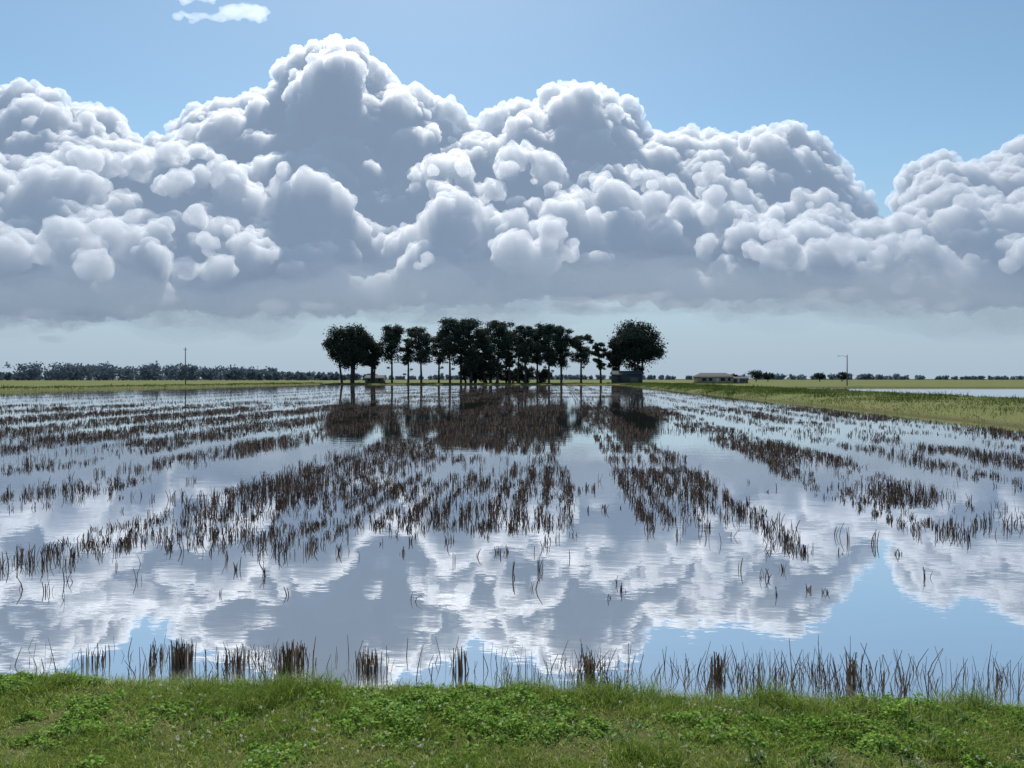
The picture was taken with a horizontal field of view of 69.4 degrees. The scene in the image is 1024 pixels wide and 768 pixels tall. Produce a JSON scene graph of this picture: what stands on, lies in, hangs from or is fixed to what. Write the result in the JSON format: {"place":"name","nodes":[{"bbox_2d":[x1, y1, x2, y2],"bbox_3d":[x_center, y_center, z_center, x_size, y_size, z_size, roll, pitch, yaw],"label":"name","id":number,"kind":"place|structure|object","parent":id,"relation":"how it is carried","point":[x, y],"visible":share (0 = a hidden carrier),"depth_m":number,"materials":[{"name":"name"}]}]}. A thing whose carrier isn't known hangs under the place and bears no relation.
{"place":"outdoors","nodes":[
{"label":"outdoors","id":0,"kind":"place"},
{"bbox_2d":[0,385,1023,711],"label":"flooded field water","id":1,"kind":"structure","parent":0,"point":[690,591],"depth_m":9.26,"materials":[{"name":"liquid"}]},
{"bbox_2d":[0,384,1023,601],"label":"rice stubble","id":2,"kind":"object","parent":1,"relation":"on","point":[768,444],"visible":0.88,"depth_m":19.28,"materials":[{"name":"brown plant"}]},
{"bbox_2d":[10,629,1023,702],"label":"dead reeds","id":3,"kind":"object","parent":1,"relation":"in","point":[179,655],"visible":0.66,"depth_m":5.49,"materials":[{"name":"brown plant"}]},
{"bbox_2d":[0,379,1023,767],"bbox_3d":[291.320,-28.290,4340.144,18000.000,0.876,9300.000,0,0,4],"label":"ground","id":4,"kind":"structure","parent":0,"point":[1014,419],"depth_m":4.74,"materials":[{"name":"green plant"}]},
{"bbox_2d":[185,347,185,384],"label":"utility pole","id":5,"kind":"object","parent":4,"relation":"on","point":[185,365],"visible":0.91,"depth_m":199.87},
{"bbox_2d":[0,360,377,379],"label":"distant treeline","id":6,"kind":"object","parent":4,"relation":"on","point":[76,371],"visible":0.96,"depth_m":862.25,"materials":[{"name":"green plant"}]},
{"bbox_2d":[321,322,375,382],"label":"oak tree","id":7,"kind":"object","parent":4,"relation":"on","point":[346,346],"visible":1,"depth_m":296.01,"materials":[{"name":"green plant"}]},
{"bbox_2d":[359,342,382,382],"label":"oak tree","id":8,"kind":"object","parent":4,"relation":"on","point":[373,362],"visible":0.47,"depth_m":304.50,"materials":[{"name":"green plant"}]},
{"bbox_2d":[364,375,385,382],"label":"farmhouse","id":9,"kind":"object","parent":4,"relation":"on","point":[379,378],"visible":0.8,"depth_m":327.00,"materials":[{"name":"grey"}]},
{"bbox_2d":[373,323,405,382],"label":"pine tree","id":10,"kind":"object","parent":4,"relation":"on","point":[392,336],"visible":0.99,"depth_m":303.98,"materials":[{"name":"green plant"}]},
{"bbox_2d":[399,338,414,382],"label":"pine tree","id":11,"kind":"object","parent":4,"relation":"on","point":[407,351],"visible":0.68,"depth_m":309.10,"materials":[{"name":"green plant"}]},
{"bbox_2d":[404,326,436,382],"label":"pine tree","id":12,"kind":"object","parent":4,"relation":"on","point":[421,353],"visible":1,"depth_m":297.40,"materials":[{"name":"green plant"}]},
{"bbox_2d":[430,333,445,382],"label":"pine tree","id":13,"kind":"object","parent":4,"relation":"on","point":[439,360],"visible":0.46,"depth_m":307.45,"materials":[{"name":"green plant"}]},
{"bbox_2d":[434,317,472,382],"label":"pine tree","id":14,"kind":"object","parent":4,"relation":"on","point":[447,346],"visible":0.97,"depth_m":297.67,"materials":[{"name":"green plant"}]},
{"bbox_2d":[451,324,473,382],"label":"pine tree","id":15,"kind":"object","parent":4,"relation":"on","point":[455,362],"visible":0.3,"depth_m":303.59,"materials":[{"name":"green plant"}]},
{"bbox_2d":[452,318,487,382],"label":"pine tree","id":16,"kind":"object","parent":4,"relation":"on","point":[471,365],"visible":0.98,"depth_m":298.36,"materials":[{"name":"green plant"}]},
{"bbox_2d":[458,362,490,382],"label":"oak tree","id":17,"kind":"object","parent":4,"relation":"on","point":[475,377],"visible":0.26,"depth_m":310.17,"materials":[{"name":"green plant"}]},
{"bbox_2d":[472,327,502,382],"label":"pine tree","id":18,"kind":"object","parent":4,"relation":"on","point":[485,364],"visible":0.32,"depth_m":303.81,"materials":[{"name":"green plant"}]},
{"bbox_2d":[478,361,505,382],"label":"oak tree","id":19,"kind":"object","parent":4,"relation":"on","point":[491,376],"visible":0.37,"depth_m":312.60,"materials":[{"name":"green plant"}]},
{"bbox_2d":[478,320,516,382],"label":"pine tree","id":20,"kind":"object","parent":4,"relation":"on","point":[501,333],"visible":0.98,"depth_m":298.45,"materials":[{"name":"green plant"}]},
{"bbox_2d":[496,336,514,382],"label":"pine tree","id":21,"kind":"object","parent":4,"relation":"on","point":[508,363],"visible":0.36,"depth_m":303.26,"materials":[{"name":"green plant"}]},
{"bbox_2d":[499,368,516,382],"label":"oak tree","id":22,"kind":"object","parent":4,"relation":"on","point":[505,379],"visible":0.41,"depth_m":321.64,"materials":[{"name":"green plant"}]},
{"bbox_2d":[0,671,1023,767],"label":"broadleaf weeds","id":23,"kind":"object","parent":4,"relation":"on","point":[826,757],"visible":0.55,"depth_m":4.37,"materials":[{"name":"green plant"}]},
{"bbox_2d":[0,660,1023,767],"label":"bank grass","id":24,"kind":"structure","parent":4,"relation":"on","point":[278,690],"depth_m":4.54,"materials":[{"name":"green plant"}]},
{"bbox_2d":[0,670,1023,767],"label":"clover patch","id":25,"kind":"object","parent":4,"relation":"on","point":[556,726],"visible":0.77,"depth_m":4.54,"materials":[{"name":"green plant"}]},
{"bbox_2d":[0,382,1023,424],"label":"levee grass","id":26,"kind":"structure","parent":4,"relation":"on","point":[713,387],"depth_m":85.94,"materials":[{"name":"green plant"}]},
{"bbox_2d":[3,373,1023,379],"bbox_3d":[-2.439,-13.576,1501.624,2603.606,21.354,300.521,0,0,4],"label":"treeline","id":27,"kind":"object","parent":4,"relation":"on","point":[782,376],"visible":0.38,"depth_m":1485.85,"materials":[{"name":"green plant"}]},
{"bbox_2d":[6,684,1023,767],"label":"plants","id":28,"kind":"object","parent":4,"relation":"on","point":[388,759],"visible":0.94,"depth_m":4.28,"materials":[{"name":"green plant"}]},
{"bbox_2d":[509,340,527,382],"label":"pine tree","id":29,"kind":"object","parent":4,"relation":"on","point":[519,366],"visible":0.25,"depth_m":307.60,"materials":[{"name":"green plant"}]},
{"bbox_2d":[511,366,534,382],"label":"oak tree","id":30,"kind":"object","parent":4,"relation":"on","point":[529,374],"visible":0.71,"depth_m":315.90,"materials":[{"name":"green plant"}]},
{"bbox_2d":[508,325,538,382],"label":"pine tree","id":31,"kind":"object","parent":4,"relation":"on","point":[524,352],"visible":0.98,"depth_m":297.03,"materials":[{"name":"green plant"}]},
{"bbox_2d":[527,327,543,382],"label":"pine tree","id":32,"kind":"object","parent":4,"relation":"on","point":[536,360],"visible":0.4,"depth_m":304.17,"materials":[{"name":"green plant"}]},
{"bbox_2d":[534,368,551,382],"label":"oak tree","id":33,"kind":"object","parent":4,"relation":"on","point":[542,375],"visible":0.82,"depth_m":319.50,"materials":[{"name":"green plant"}]},
{"bbox_2d":[529,323,570,382],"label":"pine tree","id":34,"kind":"object","parent":4,"relation":"on","point":[548,355],"visible":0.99,"depth_m":296.65,"materials":[{"name":"green plant"}]},
{"bbox_2d":[550,324,575,382],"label":"pine tree","id":35,"kind":"object","parent":4,"relation":"on","point":[562,359],"visible":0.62,"depth_m":301.16,"materials":[{"name":"green plant"}]},
{"bbox_2d":[568,334,595,382],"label":"pine tree","id":36,"kind":"object","parent":4,"relation":"on","point":[582,355],"visible":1,"depth_m":299.67,"materials":[{"name":"green plant"}]},
{"bbox_2d":[592,342,606,382],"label":"pine tree","id":37,"kind":"object","parent":4,"relation":"on","point":[600,366],"visible":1,"depth_m":301.72,"materials":[{"name":"green plant"}]},
{"bbox_2d":[601,340,621,370],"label":"oak tree","id":38,"kind":"object","parent":4,"relation":"on","point":[612,360],"visible":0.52,"depth_m":302.62,"materials":[{"name":"green plant"}]},
{"bbox_2d":[610,371,643,382],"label":"metal barn","id":39,"kind":"structure","parent":4,"relation":"on","point":[627,376],"depth_m":286.00,"materials":[{"name":"metal"}]},
{"bbox_2d":[617,375,637,382],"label":"door and trim","id":40,"kind":"structure","parent":39,"relation":"in","point":[632,380],"depth_m":285.92,"materials":[{"name":"grey"}]},
{"bbox_2d":[607,318,667,372],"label":"oak tree","id":41,"kind":"object","parent":4,"relation":"on","point":[635,343],"visible":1,"depth_m":295.00,"materials":[{"name":"green plant"}]},
{"bbox_2d":[693,377,733,382],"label":"walls","id":42,"kind":"structure","parent":4,"relation":"on","point":[697,379],"depth_m":315.50,"materials":[{"name":"beige brick"}]},
{"bbox_2d":[692,373,734,376],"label":"roof","id":43,"kind":"structure","parent":42,"relation":"on","point":[713,375],"depth_m":316.44,"materials":[{"name":"grey"}]},
{"bbox_2d":[702,378,730,380],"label":"windows","id":44,"kind":"structure","parent":42,"relation":"attached to","point":[710,379],"depth_m":315.44,"materials":[{"name":"black glass"}]},
{"bbox_2d":[734,377,748,382],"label":"garden shed","id":45,"kind":"structure","parent":4,"relation":"on","point":[740,379],"depth_m":319.50,"materials":[{"name":"grey"}]},
{"bbox_2d":[747,370,764,381],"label":"round tree","id":46,"kind":"object","parent":4,"relation":"on","point":[756,374],"visible":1,"depth_m":496.78,"materials":[{"name":"green plant"}]},
{"bbox_2d":[761,372,773,381],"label":"round tree","id":47,"kind":"object","parent":4,"relation":"on","point":[769,376],"visible":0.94,"depth_m":499.21,"materials":[{"name":"green plant"}]},
{"bbox_2d":[814,372,824,381],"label":"round tree","id":48,"kind":"object","parent":4,"relation":"on","point":[819,376],"visible":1,"depth_m":498.85,"materials":[{"name":"green plant"}]},
{"bbox_2d":[836,372,848,381],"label":"round tree","id":49,"kind":"object","parent":4,"relation":"on","point":[843,376],"visible":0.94,"depth_m":499.00,"materials":[{"name":"green plant"}]},
{"bbox_2d":[845,355,847,385],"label":"street lamp","id":50,"kind":"object","parent":4,"relation":"on","point":[847,371],"visible":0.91,"depth_m":191.87,"materials":[{"name":"grey metal"}]},
{"bbox_2d":[0,0,1023,378],"label":"sky","id":51,"kind":"structure","parent":0,"point":[794,187],"materials":[{"name":"blue"}]}
]}

